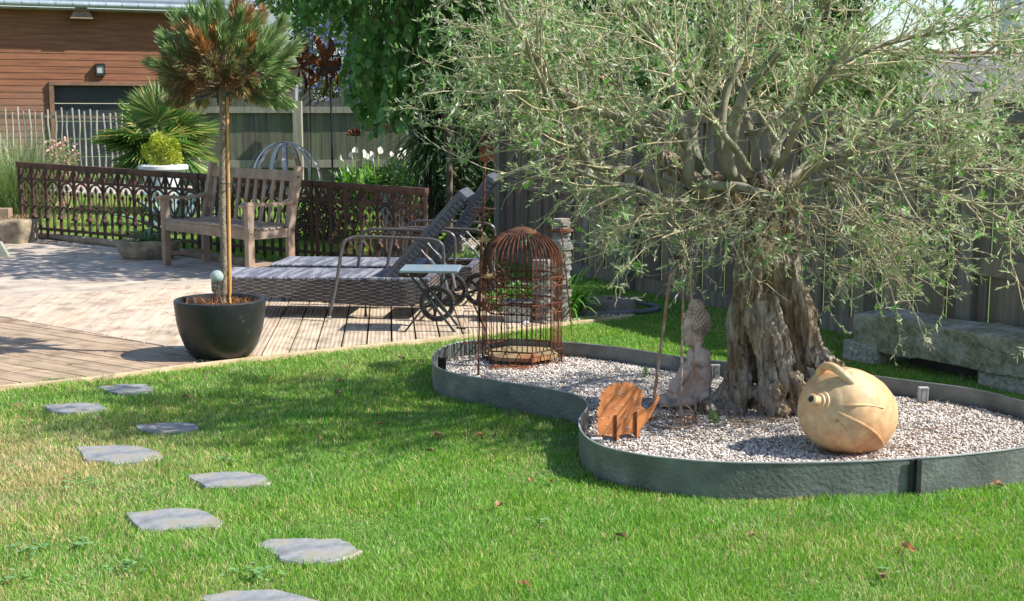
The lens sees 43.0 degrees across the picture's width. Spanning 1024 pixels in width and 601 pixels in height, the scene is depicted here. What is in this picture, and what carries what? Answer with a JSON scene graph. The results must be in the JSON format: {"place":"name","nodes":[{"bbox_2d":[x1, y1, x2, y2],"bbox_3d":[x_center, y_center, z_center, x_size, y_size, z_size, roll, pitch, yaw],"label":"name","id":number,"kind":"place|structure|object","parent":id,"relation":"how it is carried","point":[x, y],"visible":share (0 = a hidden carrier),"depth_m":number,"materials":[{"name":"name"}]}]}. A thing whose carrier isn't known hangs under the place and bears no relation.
{"place":"outdoors","nodes":[
{"label":"outdoors","id":0,"kind":"place"},
{"bbox_2d":[0,0,258,173],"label":"wooden house","id":1,"kind":"structure","parent":0,"point":[51,55],"depth_m":29.64,"materials":[{"name":"red wood"}]},
{"bbox_2d":[95,63,105,75],"bbox_3d":[-9.437,-5.290,29.804,0.210,0.275,0.141,-3,9,-22],"label":"wall lamp","id":2,"kind":"object","parent":1,"relation":"attached to","point":[99,69],"visible":1,"depth_m":29.75,"materials":[{"name":"black plastic"}]},
{"bbox_2d":[54,86,247,173],"bbox_3d":[-8.370,-4.037,30.752,4.600,2.028,0.050,-3,9,-22],"label":"garage door","id":3,"kind":"structure","parent":1,"relation":"in","point":[62,94],"depth_m":30.14,"materials":[{"name":"metal"}]},
{"bbox_2d":[42,193,498,261],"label":"grass","id":4,"kind":"structure","parent":0,"point":[269,258],"depth_m":15.77,"materials":[{"name":"plant"}]},
{"bbox_2d":[250,0,323,101],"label":"white house","id":5,"kind":"structure","parent":0,"point":[289,94],"depth_m":43.42,"materials":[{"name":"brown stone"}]},
{"bbox_2d":[421,241,440,257],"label":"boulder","id":6,"kind":"object","parent":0,"point":[436,246],"visible":0.13,"depth_m":12.16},
{"bbox_2d":[457,244,474,257],"bbox_3d":[-0.406,-0.312,10.869,0.182,0.327,0.221,3,9,19],"label":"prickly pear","id":7,"kind":"object","parent":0,"point":[467,254],"visible":0.33,"depth_m":10.89,"materials":[{"name":"green plant"}]},
{"bbox_2d":[0,0,999,103],"label":"sky","id":8,"kind":"structure","parent":0,"point":[958,4],"materials":[{"name":"white"}]},
{"bbox_2d":[0,121,1023,600],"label":"lawn","id":9,"kind":"structure","parent":0,"point":[572,447],"depth_m":4.53,"materials":[{"name":"plant"}]},
{"bbox_2d":[0,114,113,230],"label":"fountain grass","id":10,"kind":"object","parent":9,"relation":"on","point":[8,187],"depth_m":15.14,"materials":[{"name":"green plant"}]},
{"bbox_2d":[41,136,85,215],"bbox_3d":[-6.007,-1.641,17.387,0.582,1.104,0.639,-2,8,-15],"label":"rose bush","id":11,"kind":"object","parent":9,"relation":"on","point":[63,156],"visible":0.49,"depth_m":17.37,"materials":[{"name":"pink plant"}]},
{"bbox_2d":[43,402,106,415],"bbox_3d":[-2.082,0.527,6.185,0.316,0.037,0.218,-2,8,-12],"label":"stepping stone","id":12,"kind":"object","parent":9,"relation":"on","point":[68,408],"visible":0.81,"depth_m":6.16,"materials":[{"name":"stone"}]},
{"bbox_2d":[0,107,191,184],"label":"paling fence","id":13,"kind":"object","parent":9,"relation":"on","point":[55,116],"visible":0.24,"depth_m":25.78,"materials":[{"name":"grey wood"}]},
{"bbox_2d":[15,162,200,248],"bbox_3d":[-4.336,-1.000,13.822,3.009,0.882,0.099,6,10,35],"label":"iron fence","id":14,"kind":"object","parent":9,"relation":"on","point":[59,177],"visible":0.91,"depth_m":13.81,"materials":[{"name":"metal"}]},
{"bbox_2d":[76,445,162,465],"bbox_3d":[-1.622,0.642,5.381,0.299,0.037,0.355,-4,9,-28],"label":"stepping stone","id":15,"kind":"object","parent":9,"relation":"on","point":[104,453],"visible":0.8,"depth_m":5.35,"materials":[{"name":"stone"}]},
{"bbox_2d":[50,182,191,195],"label":"pebbles","id":16,"kind":"object","parent":9,"relation":"on","point":[107,191],"visible":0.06,"depth_m":23.49,"materials":[{"name":"stone"}]},
{"bbox_2d":[97,384,153,395],"bbox_3d":[-1.973,0.464,6.621,0.309,0.037,0.224,0,8,0],"label":"stepping stone","id":17,"kind":"object","parent":9,"relation":"on","point":[125,389],"visible":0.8,"depth_m":6.61,"materials":[{"name":"stone"}]},
{"bbox_2d":[87,77,218,181],"bbox_3d":[-5.007,-2.215,18.290,1.908,1.980,1.941,0,8,0],"label":"fan palm","id":18,"kind":"object","parent":9,"relation":"on","point":[144,114],"visible":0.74,"depth_m":18.05,"materials":[{"name":"green plant"}]},
{"bbox_2d":[108,186,214,234],"bbox_3d":[-3.817,-1.051,14.903,1.494,0.662,1.359,3,9,20],"label":"agave","id":19,"kind":"object","parent":9,"relation":"on","point":[155,218],"visible":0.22,"depth_m":14.87,"materials":[{"name":"plant"}]},
{"bbox_2d":[138,164,187,224],"bbox_3d":[-4.273,-1.277,15.981,0.600,0.780,0.600,0,8,0],"label":"garden urn","id":20,"kind":"object","parent":9,"relation":"on","point":[179,168],"visible":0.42,"depth_m":15.74,"materials":[{"name":"white stone"}]},
{"bbox_2d":[141,131,183,165],"bbox_3d":[-4.287,-1.830,15.902,0.529,0.490,0.532,0,8,0],"label":"box ball","id":21,"kind":"object","parent":20,"relation":"in","point":[173,144],"visible":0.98,"depth_m":15.81,"materials":[{"name":"green plant"}]},
{"bbox_2d":[135,422,198,434],"bbox_3d":[-1.539,0.582,5.802,0.278,0.037,0.181,-2,8,-14],"label":"stepping stone","id":22,"kind":"object","parent":9,"relation":"on","point":[176,427],"visible":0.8,"depth_m":5.79,"materials":[{"name":"stone"}]},
{"bbox_2d":[125,508,223,533],"bbox_3d":[-1.174,0.770,4.496,0.363,0.037,0.247,0,8,0],"label":"stepping stone","id":23,"kind":"object","parent":9,"relation":"on","point":[169,518],"visible":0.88,"depth_m":4.48,"materials":[{"name":"stone"}]},
{"bbox_2d":[187,471,270,490],"bbox_3d":[-1.086,0.699,4.985,0.332,0.037,0.204,-1,8,-7],"label":"stepping stone","id":24,"kind":"object","parent":9,"relation":"on","point":[234,479],"visible":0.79,"depth_m":4.97,"materials":[{"name":"stone"}]},
{"bbox_2d":[199,173,314,257],"bbox_3d":[-2.465,-0.786,12.512,1.532,0.828,0.099,6,10,35],"label":"iron fence","id":25,"kind":"object","parent":9,"relation":"on","point":[309,198],"visible":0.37,"depth_m":12.36,"materials":[{"name":"metal"}]},
{"bbox_2d":[202,589,317,600],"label":"stepping stone","id":26,"kind":"object","parent":9,"relation":"on","point":[265,595],"visible":1,"depth_m":3.76,"materials":[{"name":"stone"}]},
{"bbox_2d":[248,141,321,209],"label":"strap dome","id":27,"kind":"structure","parent":9,"relation":"on","point":[283,144],"depth_m":13.36,"materials":[{"name":"metal"}]},
{"bbox_2d":[294,84,297,100],"bbox_3d":[-3.569,-2.649,21.593,0.094,1.900,0.096,0,8,0],"label":"metal pipe","id":28,"kind":"object","parent":9,"relation":"on","point":[295,94],"visible":0.06,"depth_m":21.45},
{"bbox_2d":[257,538,362,566],"bbox_3d":[-0.656,0.816,4.175,0.356,0.037,0.236,0,8,0],"label":"stepping stone","id":29,"kind":"object","parent":9,"relation":"on","point":[296,549],"visible":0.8,"depth_m":4.17,"materials":[{"name":"stone"}]},
{"bbox_2d":[287,36,341,179],"bbox_3d":[-1.932,-1.502,12.763,0.356,2.141,0.595,5,9,29],"label":"wind spinner","id":30,"kind":"object","parent":9,"relation":"on","point":[311,59],"visible":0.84,"depth_m":12.64,"materials":[{"name":"metal"}]},
{"bbox_2d":[0,314,635,391],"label":"deck edging","id":31,"kind":"object","parent":9,"relation":"on","point":[216,363],"visible":0.68,"depth_m":7.47,"materials":[{"name":"wood"}]},
{"bbox_2d":[298,15,348,106],"bbox_3d":[-3.152,-3.474,22.278,1.006,3.342,1.019,8,11,44],"label":"ceanothus","id":32,"kind":"object","parent":9,"relation":"on","point":[337,40],"visible":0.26,"depth_m":22.07,"materials":[{"name":"green plant"}]},
{"bbox_2d":[312,35,341,231],"bbox_3d":[-2.067,-1.882,14.905,0.407,2.285,0.058,0,8,0],"label":"spinner","id":33,"kind":"object","parent":9,"relation":"on","point":[335,70],"visible":0.38,"depth_m":14.78,"materials":[{"name":"metal"}]},
{"bbox_2d":[310,63,360,103],"bbox_3d":[-2.873,-3.036,22.858,1.315,2.305,1.001,0,8,0],"label":"shrub","id":34,"kind":"object","parent":9,"relation":"on","point":[333,90],"visible":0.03,"depth_m":22.54,"materials":[{"name":"green plant"}]},
{"bbox_2d":[298,177,373,241],"bbox_3d":[-2.034,-0.918,14.229,0.894,0.869,0.932,-6,10,-36],"label":"dark shrub","id":35,"kind":"object","parent":9,"relation":"on","point":[325,209],"visible":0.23,"depth_m":14.11,"materials":[{"name":"green plant"}]},
{"bbox_2d":[253,0,424,56],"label":"tree","id":36,"kind":"object","parent":9,"relation":"on","point":[297,30],"visible":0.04,"depth_m":25.87,"materials":[{"name":"green plant"}]},
{"bbox_2d":[320,228,358,256],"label":"grey shrub","id":37,"kind":"object","parent":9,"relation":"on","point":[350,246],"visible":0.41,"depth_m":12.02,"materials":[{"name":"green plant"}]},
{"bbox_2d":[190,101,493,200],"bbox_3d":[-2.536,-2.390,20.847,5.234,1.600,0.403,0,8,-3],"label":"plank fence","id":38,"kind":"object","parent":9,"relation":"on","point":[260,131],"visible":0.22,"depth_m":20.93,"materials":[{"name":"grey wood"}]},
{"bbox_2d":[208,83,500,195],"bbox_3d":[-2.658,-2.753,22.000,5.039,1.990,0.036,0,8,-3],"label":"board fence","id":39,"kind":"object","parent":9,"relation":"on","point":[303,98],"visible":0.12,"depth_m":21.86,"materials":[{"name":"grey wood"}]},
{"bbox_2d":[345,127,366,232],"bbox_3d":[-1.783,-1.365,14.958,0.264,1.246,0.267,0,8,0],"label":"rusty flower","id":40,"kind":"object","parent":9,"relation":"on","point":[355,132],"visible":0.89,"depth_m":14.85,"materials":[{"name":"metal"}]},
{"bbox_2d":[313,181,428,257],"bbox_3d":[-1.278,-0.653,11.681,1.345,0.800,0.099,6,10,35],"label":"iron fence","id":41,"kind":"object","parent":9,"relation":"on","point":[376,198],"visible":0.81,"depth_m":11.69,"materials":[{"name":"metal"}]},
{"bbox_2d":[329,147,419,206],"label":"calla lilies","id":42,"kind":"object","parent":9,"relation":"on","point":[362,178],"visible":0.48,"depth_m":16.00,"materials":[{"name":"green plant"}]},
{"bbox_2d":[267,303,481,352],"bbox_3d":[-3.755,-0.380,12.464,5.277,0.001,11.556,-5,9,-29],"label":"deck subfloor","id":43,"kind":"object","parent":9,"relation":"on","point":[369,322],"depth_m":8.70,"materials":[{"name":"wood"}]},
{"bbox_2d":[0,317,199,384],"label":"deck","id":44,"kind":"structure","parent":43,"relation":"on","point":[27,354],"depth_m":7.51,"materials":[{"name":"wood"}]},
{"bbox_2d":[0,284,211,362],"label":"deck","id":45,"kind":"structure","parent":43,"relation":"on","point":[146,315],"depth_m":9.14,"materials":[{"name":"wood"}]},
{"bbox_2d":[0,239,244,297],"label":"paving","id":46,"kind":"structure","parent":43,"relation":"on","point":[41,267],"depth_m":11.53,"materials":[{"name":"stone"}]},
{"bbox_2d":[0,241,10,256],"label":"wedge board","id":47,"kind":"object","parent":46,"relation":"on","point":[4,252],"visible":1,"depth_m":12.60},
{"bbox_2d":[0,208,38,243],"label":"corner planter","id":48,"kind":"object","parent":46,"relation":"on","point":[15,229],"visible":0.94,"depth_m":13.91,"materials":[{"name":"stone"}]},
{"bbox_2d":[116,238,179,259],"bbox_3d":[-3.483,-0.492,12.455,0.597,0.190,0.300,1,8,7],"label":"stone trough","id":49,"kind":"object","parent":46,"relation":"on","point":[145,250],"visible":0.77,"depth_m":12.33,"materials":[{"name":"stone"}]},
{"bbox_2d":[126,225,160,240],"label":"agave","id":50,"kind":"object","parent":49,"relation":"in","point":[144,235],"visible":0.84,"depth_m":12.39,"materials":[{"name":"plant"}]},
{"bbox_2d":[115,237,188,242],"bbox_3d":[-3.441,-0.580,12.436,0.747,0.070,0.293,-1,8,-6],"label":"trough greenery","id":51,"kind":"object","parent":49,"relation":"in","point":[158,239],"visible":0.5,"depth_m":12.43,"materials":[{"name":"green plant"}]},
{"bbox_2d":[155,162,302,266],"bbox_3d":[-2.516,-0.729,11.553,0.629,0.956,1.440,-8,11,-44],"label":"wooden bench","id":52,"kind":"object","parent":46,"relation":"on","point":[206,225],"visible":0.87,"depth_m":11.47,"materials":[{"name":"brown wood"}]},
{"bbox_2d":[38,231,269,266],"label":"timber kerb","id":53,"kind":"structure","parent":43,"relation":"on","point":[216,257],"depth_m":13.74,"materials":[{"name":"wood"}]},
{"bbox_2d":[212,280,540,360],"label":"deck","id":54,"kind":"structure","parent":43,"relation":"on","point":[282,322],"depth_m":8.58,"materials":[{"name":"wood"}]},
{"bbox_2d":[173,291,265,359],"bbox_3d":[-1.672,0.133,7.464,0.518,0.368,0.518,0,8,0],"label":"plant pot","id":55,"kind":"object","parent":54,"relation":"on","point":[210,326],"visible":0.98,"depth_m":7.29,"materials":[{"name":"black ceramic"}]},
{"bbox_2d":[210,270,223,303],"bbox_3d":[-1.662,-0.050,7.338,0.074,0.245,0.075,0,8,0],"label":"solar light","id":56,"kind":"object","parent":55,"relation":"in","point":[216,276],"visible":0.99,"depth_m":7.30,"materials":[{"name":"metal"}]},
{"bbox_2d":[138,0,307,302],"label":"standard pine","id":57,"kind":"object","parent":55,"relation":"on","point":[201,29],"visible":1,"depth_m":7.13,"materials":[{"name":"green plant"}]},
{"bbox_2d":[218,96,236,302],"bbox_3d":[-1.606,-0.564,7.364,0.109,1.169,0.075,0,8,0],"label":"bamboo cane","id":58,"kind":"object","parent":55,"relation":"on","point":[228,181],"visible":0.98,"depth_m":7.38,"materials":[{"name":"brown wood"}]},
{"bbox_2d":[211,187,474,321],"bbox_3d":[-1.156,-0.345,9.038,1.757,0.873,0.832,1,8,5],"label":"sun lounger","id":59,"kind":"object","parent":54,"relation":"on","point":[379,287],"visible":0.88,"depth_m":8.81,"materials":[{"name":"wicker"}]},
{"bbox_2d":[270,172,505,305],"bbox_3d":[-0.919,-0.482,9.739,1.688,0.945,0.832,1,8,5],"label":"sun lounger","id":60,"kind":"object","parent":54,"relation":"on","point":[468,272],"visible":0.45,"depth_m":9.55,"materials":[{"name":"wicker"}]},
{"bbox_2d":[399,264,461,331],"bbox_3d":[-0.520,-0.005,8.384,0.375,0.432,0.300,0,8,2],"label":"folding table","id":61,"kind":"object","parent":54,"relation":"on","point":[416,269],"visible":0.97,"depth_m":8.28,"materials":[{"name":"blue paint"}]},
{"bbox_2d":[502,298,533,322],"bbox_3d":[0.048,0.078,8.717,0.213,0.166,0.163,2,8,14],"label":"zinc planter","id":62,"kind":"object","parent":54,"relation":"on","point":[519,317],"visible":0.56,"depth_m":8.65,"materials":[{"name":"metal"}]},
{"bbox_2d":[378,124,391,157],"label":"rusty flower","id":63,"kind":"object","parent":9,"relation":"on","point":[386,128],"visible":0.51,"depth_m":16.36,"materials":[{"name":"metal"}]},
{"bbox_2d":[373,239,404,256],"bbox_3d":[-1.144,-0.459,12.354,0.366,0.270,0.283,0,8,0],"label":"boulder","id":64,"kind":"object","parent":9,"relation":"on","point":[398,251],"visible":0.14,"depth_m":12.26,"materials":[{"name":"stone"}]},
{"bbox_2d":[380,193,404,240],"bbox_3d":[-1.264,-0.851,13.774,0.244,0.583,0.221,-3,9,-18],"label":"granite post","id":65,"kind":"object","parent":9,"relation":"on","point":[388,210],"visible":0.24,"depth_m":13.68,"materials":[{"name":"stone"}]},
{"bbox_2d":[367,155,420,208],"bbox_3d":[-1.370,-1.338,15.976,0.824,0.911,0.773,0,8,0],"label":"dark shrub","id":66,"kind":"object","parent":9,"relation":"on","point":[378,171],"visible":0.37,"depth_m":15.83,"materials":[{"name":"green plant"}]},
{"bbox_2d":[404,211,423,236],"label":"granite stone","id":67,"kind":"object","parent":9,"relation":"on","point":[416,217],"visible":0.08,"depth_m":14.12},
{"bbox_2d":[243,0,612,236],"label":"weeping tree","id":68,"kind":"object","parent":9,"relation":"on","point":[379,77],"visible":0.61,"depth_m":11.67,"materials":[{"name":"green plant"}]},
{"bbox_2d":[362,21,532,238],"bbox_3d":[-0.698,-1.895,13.913,2.068,2.592,1.736,-8,11,-43],"label":"cabbage palm","id":69,"kind":"object","parent":9,"relation":"on","point":[426,152],"visible":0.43,"depth_m":13.63,"materials":[{"name":"green plant"}]},
{"bbox_2d":[0,455,899,580],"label":"clover","id":70,"kind":"object","parent":9,"relation":"on","point":[259,570],"visible":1,"depth_m":4.04,"materials":[{"name":"green plant"}]},
{"bbox_2d":[456,238,476,254],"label":"boulder","id":71,"kind":"object","parent":9,"relation":"on","point":[463,243],"visible":0.47,"depth_m":12.80,"materials":[{"name":"stone"}]},
{"bbox_2d":[422,123,573,249],"bbox_3d":[-0.034,-1.046,13.587,1.776,1.892,1.816,0,8,0],"label":"dark shrub","id":72,"kind":"object","parent":9,"relation":"on","point":[475,179],"visible":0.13,"depth_m":13.32,"materials":[{"name":"green plant"}]},
{"bbox_2d":[486,273,534,310],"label":"shrub","id":73,"kind":"object","parent":9,"relation":"on","point":[518,290],"visible":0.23,"depth_m":9.26,"materials":[{"name":"green plant"}]},
{"bbox_2d":[494,101,624,286],"bbox_3d":[0.417,-0.991,11.389,0.100,1.520,2.250,-5,9,-29],"label":"fence panel","id":74,"kind":"object","parent":9,"relation":"on","point":[513,212],"visible":0.32,"depth_m":11.61,"materials":[{"name":"grey wood"}]},
{"bbox_2d":[559,227,572,341],"bbox_3d":[0.309,-0.050,7.344,0.088,0.730,0.010,0,8,0],"label":"iron stake","id":75,"kind":"object","parent":9,"relation":"on","point":[566,281],"visible":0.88,"depth_m":7.33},
{"bbox_2d":[502,311,631,326],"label":"pebbles","id":76,"kind":"object","parent":9,"relation":"on","point":[581,317],"visible":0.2,"depth_m":8.95,"materials":[{"name":"stone"}]},
{"bbox_2d":[533,259,555,324],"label":"slate column","id":77,"kind":"structure","parent":76,"relation":"on","point":[540,309],"depth_m":8.62,"materials":[{"name":"stone"}]},
{"bbox_2d":[545,218,572,321],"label":"slate column","id":78,"kind":"structure","parent":76,"relation":"on","point":[564,225],"depth_m":8.71,"materials":[{"name":"stone"}]},
{"bbox_2d":[555,265,617,323],"bbox_3d":[0.482,-0.049,8.901,0.536,0.374,0.854,7,11,39],"label":"strap leaf plant","id":79,"kind":"object","parent":76,"relation":"on","point":[577,299],"visible":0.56,"depth_m":8.91,"materials":[{"name":"plant"}]},
{"bbox_2d":[579,301,659,315],"bbox_3d":[0.750,0.068,9.214,0.505,0.043,0.737,4,9,26],"label":"corrugated hose","id":80,"kind":"object","parent":76,"relation":"on","point":[655,307],"visible":0.59,"depth_m":9.10,"materials":[{"name":"grey"}]},
{"bbox_2d":[454,12,714,210],"bbox_3d":[0.950,-2.466,18.384,3.608,3.100,3.614,0,8,0],"label":"tree","id":81,"kind":"object","parent":9,"relation":"on","point":[642,78],"visible":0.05,"depth_m":17.38,"materials":[{"name":"green plant"}]},
{"bbox_2d":[576,25,592,280],"bbox_3d":[0.583,-1.197,10.482,0.128,2.050,0.352,0,8,0],"label":"bare trunk","id":82,"kind":"object","parent":9,"relation":"on","point":[583,243],"visible":0.38,"depth_m":10.43,"materials":[{"name":"brown plant"}]},
{"bbox_2d":[582,295,636,311],"bbox_3d":[0.701,0.024,9.345,0.400,0.094,0.400,0,8,0],"label":"well cover","id":83,"kind":"object","parent":9,"relation":"on","point":[621,304],"visible":0.69,"depth_m":9.21,"materials":[{"name":"metal"}]},
{"bbox_2d":[519,0,728,130],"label":"tree","id":84,"kind":"object","parent":9,"relation":"on","point":[666,106],"visible":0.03,"depth_m":18.97,"materials":[{"name":"green plant"}]},
{"bbox_2d":[626,160,637,280],"bbox_3d":[0.959,-0.657,10.253,0.077,0.995,0.157,4,9,25],"label":"bare trunk","id":85,"kind":"object","parent":9,"relation":"on","point":[635,179],"visible":0.41,"depth_m":10.22,"materials":[{"name":"brown plant"}]},
{"bbox_2d":[572,0,724,72],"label":"tree","id":86,"kind":"object","parent":9,"relation":"on","point":[586,2],"visible":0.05,"depth_m":28.42,"materials":[{"name":"green plant"}]},
{"bbox_2d":[431,339,1023,499],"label":"bed edging","id":87,"kind":"object","parent":9,"relation":"on","point":[706,479],"visible":0.72,"depth_m":4.90,"materials":[{"name":"grey metal"}]},
{"bbox_2d":[446,354,1023,461],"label":"gravel","id":88,"kind":"structure","parent":9,"relation":"on","point":[586,388],"depth_m":5.59,"materials":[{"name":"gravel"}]},
{"bbox_2d":[472,131,496,378],"bbox_3d":[-0.141,-0.214,6.573,0.130,1.274,0.235,0,8,0],"label":"feeder pole","id":89,"kind":"object","parent":88,"relation":"on","point":[484,159],"visible":0.92,"depth_m":6.59,"materials":[{"name":"metal"}]},
{"bbox_2d":[456,224,562,367],"bbox_3d":[0.027,-0.031,7.036,0.533,0.761,0.401,-8,11,-43],"label":"birdcage","id":90,"kind":"object","parent":88,"relation":"on","point":[522,354],"visible":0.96,"depth_m":6.99,"materials":[{"name":"metal"}]},
{"bbox_2d":[456,310,486,344],"bbox_3d":[-0.218,0.147,7.027,0.170,0.186,0.017,-1,8,-4],"label":"door","id":91,"kind":"structure","parent":90,"relation":"in","point":[457,327],"depth_m":7.03,"materials":[{"name":"metal"}]},
{"bbox_2d":[487,355,566,368],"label":"red litter","id":92,"kind":"object","parent":88,"relation":"on","point":[508,366],"visible":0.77,"depth_m":6.89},
{"bbox_2d":[596,380,659,440],"bbox_3d":[0.484,0.467,5.376,0.317,0.284,0.016,-4,9,-28],"label":"hedgehog plate","id":93,"kind":"object","parent":88,"relation":"on","point":[622,410],"visible":0.98,"depth_m":5.36,"materials":[{"name":"metal"}]},
{"bbox_2d":[641,366,648,376],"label":"seedling","id":94,"kind":"object","parent":88,"relation":"on","point":[645,370],"visible":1,"depth_m":6.66,"materials":[{"name":"green plant"}]},
{"bbox_2d":[647,254,696,428],"bbox_3d":[0.696,0.181,5.604,0.219,0.767,0.219,0,8,0],"label":"obelisk trellis","id":95,"kind":"object","parent":88,"relation":"on","point":[681,416],"visible":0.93,"depth_m":5.57,"materials":[{"name":"metal"}]},
{"bbox_2d":[657,299,711,408],"bbox_3d":[0.805,0.255,5.958,0.303,0.523,0.210,-6,10,-36],"label":"seated statue","id":96,"kind":"object","parent":88,"relation":"on","point":[703,367],"visible":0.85,"depth_m":5.93,"materials":[{"name":"grey stone"}]},
{"bbox_2d":[383,0,1023,418],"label":"olive tree","id":97,"kind":"object","parent":88,"relation":"on","point":[775,344],"visible":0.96,"depth_m":5.54,"materials":[{"name":"green plant"}]},
{"bbox_2d":[707,406,724,422],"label":"seedling","id":98,"kind":"object","parent":88,"relation":"on","point":[713,416],"visible":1,"depth_m":5.66,"materials":[{"name":"green plant"}]},
{"bbox_2d":[797,362,897,454],"bbox_3d":[1.347,0.429,5.210,0.398,0.397,0.399,0,8,0],"label":"amphora","id":99,"kind":"object","parent":88,"relation":"on","point":[848,410],"visible":1,"depth_m":5.08,"materials":[{"name":"ceramic"}]},
{"bbox_2d":[637,9,843,142],"bbox_3d":[3.291,-2.967,19.712,2.897,3.063,3.325,0,8,0],"label":"tree","id":100,"kind":"object","parent":9,"relation":"on","point":[772,89],"visible":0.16,"depth_m":18.90,"materials":[{"name":"green plant"}]},
{"bbox_2d":[682,0,886,69],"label":"tree","id":101,"kind":"object","parent":9,"relation":"on","point":[834,14],"visible":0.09,"depth_m":32.24,"materials":[{"name":"green plant"}]},
{"bbox_2d":[623,98,965,334],"bbox_3d":[1.761,-0.629,8.872,0.100,1.520,3.402,-5,9,-29],"label":"fence panel","id":102,"kind":"object","parent":9,"relation":"on","point":[844,317],"visible":0.26,"depth_m":8.42,"materials":[{"name":"grey wood"}]},
{"bbox_2d":[801,26,939,151],"bbox_3d":[6.303,-3.498,23.460,3.214,3.048,3.489,0,8,0],"label":"tree","id":103,"kind":"object","parent":9,"relation":"on","point":[860,94],"visible":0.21,"depth_m":22.85,"materials":[{"name":"green plant"}]},
{"bbox_2d":[900,541,915,551],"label":"dead leaf","id":104,"kind":"object","parent":9,"relation":"on","point":[907,544],"visible":1,"depth_m":4.15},
{"bbox_2d":[825,49,1023,173],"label":"outbuilding","id":105,"kind":"structure","parent":9,"relation":"on","point":[1016,115],"depth_m":30.57,"materials":[{"name":"grey tile"}]},
{"bbox_2d":[842,307,1023,394],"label":"stone bench","id":106,"kind":"object","parent":9,"relation":"on","point":[982,351],"visible":0.98,"depth_m":6.93,"materials":[{"name":"stone"}]},
{"bbox_2d":[955,91,1023,327],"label":"fence panel","id":107,"kind":"object","parent":9,"relation":"on","point":[1005,305],"visible":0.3,"depth_m":7.17,"materials":[{"name":"grey wood"}]},
{"bbox_2d":[990,478,1003,485],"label":"dead leaf","id":108,"kind":"object","parent":9,"relation":"on","point":[997,482],"visible":1,"depth_m":4.87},
{"bbox_2d":[997,0,1023,50],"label":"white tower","id":109,"kind":"structure","parent":0,"point":[1008,21],"depth_m":37.21,"materials":[{"name":"white"}]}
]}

